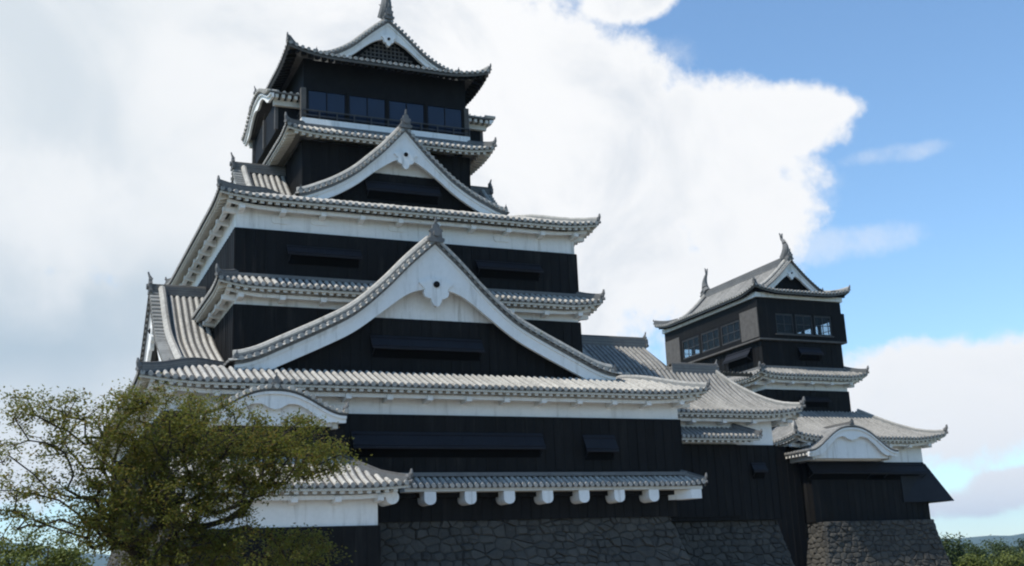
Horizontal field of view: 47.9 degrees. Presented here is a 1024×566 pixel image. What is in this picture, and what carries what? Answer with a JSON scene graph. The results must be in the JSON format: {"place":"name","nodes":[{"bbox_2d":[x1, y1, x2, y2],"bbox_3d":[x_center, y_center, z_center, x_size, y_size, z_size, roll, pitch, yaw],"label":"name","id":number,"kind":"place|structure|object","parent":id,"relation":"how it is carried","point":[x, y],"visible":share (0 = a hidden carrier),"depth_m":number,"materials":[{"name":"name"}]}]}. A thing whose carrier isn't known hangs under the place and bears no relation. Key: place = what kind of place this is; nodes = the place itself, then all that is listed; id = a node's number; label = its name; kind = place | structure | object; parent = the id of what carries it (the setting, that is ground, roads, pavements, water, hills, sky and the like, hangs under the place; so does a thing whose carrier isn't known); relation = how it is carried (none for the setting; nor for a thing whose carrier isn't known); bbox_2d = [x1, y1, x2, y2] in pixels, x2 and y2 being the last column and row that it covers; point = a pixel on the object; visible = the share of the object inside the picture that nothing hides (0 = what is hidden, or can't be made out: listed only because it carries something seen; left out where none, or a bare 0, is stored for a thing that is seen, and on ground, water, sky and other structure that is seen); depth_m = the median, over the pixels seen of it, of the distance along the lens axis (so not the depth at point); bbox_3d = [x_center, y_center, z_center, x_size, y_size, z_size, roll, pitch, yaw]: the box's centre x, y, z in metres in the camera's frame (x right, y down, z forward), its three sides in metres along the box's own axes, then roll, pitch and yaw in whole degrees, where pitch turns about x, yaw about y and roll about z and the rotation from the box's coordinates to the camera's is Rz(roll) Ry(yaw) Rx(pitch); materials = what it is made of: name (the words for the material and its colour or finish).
{"place":"outdoors","nodes":[
{"label":"outdoors","id":0,"kind":"place"},
{"bbox_2d":[0,533,1023,565],"bbox_3d":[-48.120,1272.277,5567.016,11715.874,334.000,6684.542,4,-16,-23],"label":"hills","id":1,"kind":"structure","parent":0,"point":[974,540],"depth_m":5617.56,"materials":[{"name":"green plant"}]},
{"bbox_2d":[0,0,1023,554],"label":"sky","id":2,"kind":"structure","parent":0,"point":[883,140],"materials":[{"name":"white"}]},
{"label":"courtyard gravel","id":3,"kind":"structure","parent":0,"visible":0},
{"bbox_2d":[0,524,94,565],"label":"shrub","id":4,"kind":"object","parent":3,"relation":"on","point":[63,556],"visible":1,"depth_m":16.70,"materials":[{"name":"green plant"}]},
{"bbox_2d":[0,372,372,565],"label":"cherry tree","id":5,"kind":"object","parent":3,"relation":"on","point":[204,501],"visible":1,"depth_m":18.73,"materials":[{"name":"green plant"}]},
{"bbox_2d":[168,372,413,565],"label":"entrance building","id":6,"kind":"structure","parent":3,"relation":"on","point":[344,507],"depth_m":42.96,"materials":[{"name":"black wood"}]},
{"bbox_2d":[107,516,694,565],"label":"stone wall","id":7,"kind":"structure","parent":3,"relation":"on","point":[637,541],"depth_m":49.40,"materials":[{"name":"grey stone"}]},
{"bbox_2d":[89,0,710,540],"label":"castle keep","id":8,"kind":"structure","parent":7,"relation":"on","point":[391,274],"depth_m":52.04,"materials":[{"name":"black wood"}]},
{"bbox_2d":[307,88,346,121],"bbox_3d":[-9.403,-9.022,58.547,2.025,1.580,0.080,4,-16,-23],"label":"window","id":9,"kind":"structure","parent":8,"relation":"in","point":[323,100],"depth_m":58.56,"materials":[{"name":"blue glass"}]},
{"bbox_2d":[348,93,386,126],"bbox_3d":[-7.453,-8.891,59.382,2.025,1.580,0.080,4,-16,-23],"label":"window","id":10,"kind":"structure","parent":8,"relation":"in","point":[363,105],"depth_m":59.41,"materials":[{"name":"blue glass"}]},
{"bbox_2d":[388,99,425,131],"bbox_3d":[-5.504,-8.760,60.218,2.025,1.580,0.080,4,-16,-23],"label":"window","id":11,"kind":"structure","parent":8,"relation":"in","point":[396,108],"depth_m":60.28,"materials":[{"name":"blue glass"}]},
{"bbox_2d":[427,104,462,135],"bbox_3d":[-3.554,-8.629,61.054,2.025,1.580,0.080,4,-16,-23],"label":"window","id":12,"kind":"structure","parent":8,"relation":"in","point":[436,114],"depth_m":61.07,"materials":[{"name":"blue glass"}]},
{"bbox_2d":[582,332,807,565],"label":"linking wing","id":13,"kind":"structure","parent":3,"relation":"on","point":[734,453],"depth_m":62.03,"materials":[{"name":"black wood"}]},
{"bbox_2d":[672,520,794,565],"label":"stone wall","id":14,"kind":"structure","parent":3,"relation":"on","point":[738,543],"depth_m":60.23,"materials":[{"name":"grey stone"}]},
{"bbox_2d":[806,519,950,565],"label":"stone wall","id":15,"kind":"structure","parent":3,"relation":"on","point":[917,542],"depth_m":72.48,"materials":[{"name":"grey stone"}]},
{"bbox_2d":[653,233,953,523],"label":"castle keep","id":16,"kind":"structure","parent":15,"relation":"on","point":[859,465],"depth_m":78.50,"materials":[{"name":"black wood"}]},
{"bbox_2d":[682,335,699,359],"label":"window","id":17,"kind":"structure","parent":16,"relation":"in","point":[697,335],"depth_m":86.38,"materials":[{"name":"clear glass"}]},
{"bbox_2d":[701,328,719,352],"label":"window","id":18,"kind":"structure","parent":16,"relation":"in","point":[703,351],"depth_m":84.09,"materials":[{"name":"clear glass"}]},
{"bbox_2d":[721,320,739,345],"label":"window","id":19,"kind":"structure","parent":16,"relation":"in","point":[722,335],"depth_m":81.72,"materials":[{"name":"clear glass"}]},
{"bbox_2d":[775,313,793,333],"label":"window","id":20,"kind":"structure","parent":16,"relation":"in","point":[775,313],"depth_m":79.38,"materials":[{"name":"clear glass"}]},
{"bbox_2d":[795,315,812,334],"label":"window","id":21,"kind":"structure","parent":16,"relation":"in","point":[802,316],"depth_m":80.04,"materials":[{"name":"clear glass"}]},
{"bbox_2d":[814,316,831,335],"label":"window","id":22,"kind":"structure","parent":16,"relation":"in","point":[821,317],"depth_m":80.67,"materials":[{"name":"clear glass"}]},
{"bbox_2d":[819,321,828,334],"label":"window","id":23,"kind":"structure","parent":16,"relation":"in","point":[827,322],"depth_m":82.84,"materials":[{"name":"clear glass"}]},
{"label":"ground","id":24,"kind":"structure","parent":0,"visible":0},
{"bbox_2d":[939,532,975,565],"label":"tree","id":25,"kind":"object","parent":24,"relation":"on","point":[957,551],"visible":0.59,"depth_m":113.05,"materials":[{"name":"green plant"}]},
{"bbox_2d":[953,550,994,565],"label":"tree","id":26,"kind":"object","parent":24,"relation":"on","point":[972,560],"visible":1,"depth_m":101.21,"materials":[{"name":"green plant"}]},
{"bbox_2d":[963,539,994,561],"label":"tree","id":27,"kind":"object","parent":24,"relation":"on","point":[974,549],"visible":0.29,"depth_m":133.09,"materials":[{"name":"green plant"}]},
{"bbox_2d":[974,534,1019,564],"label":"tree","id":28,"kind":"object","parent":24,"relation":"on","point":[996,547],"visible":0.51,"depth_m":153.84,"materials":[{"name":"green plant"}]},
{"bbox_2d":[986,547,1023,565],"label":"tree","id":29,"kind":"object","parent":24,"relation":"on","point":[1016,559],"visible":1,"depth_m":100.24,"materials":[{"name":"green plant"}]},
{"bbox_2d":[1011,538,1023,555],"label":"tree","id":30,"kind":"object","parent":24,"relation":"on","point":[1020,546],"visible":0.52,"depth_m":168.12,"materials":[{"name":"green plant"}]}
]}

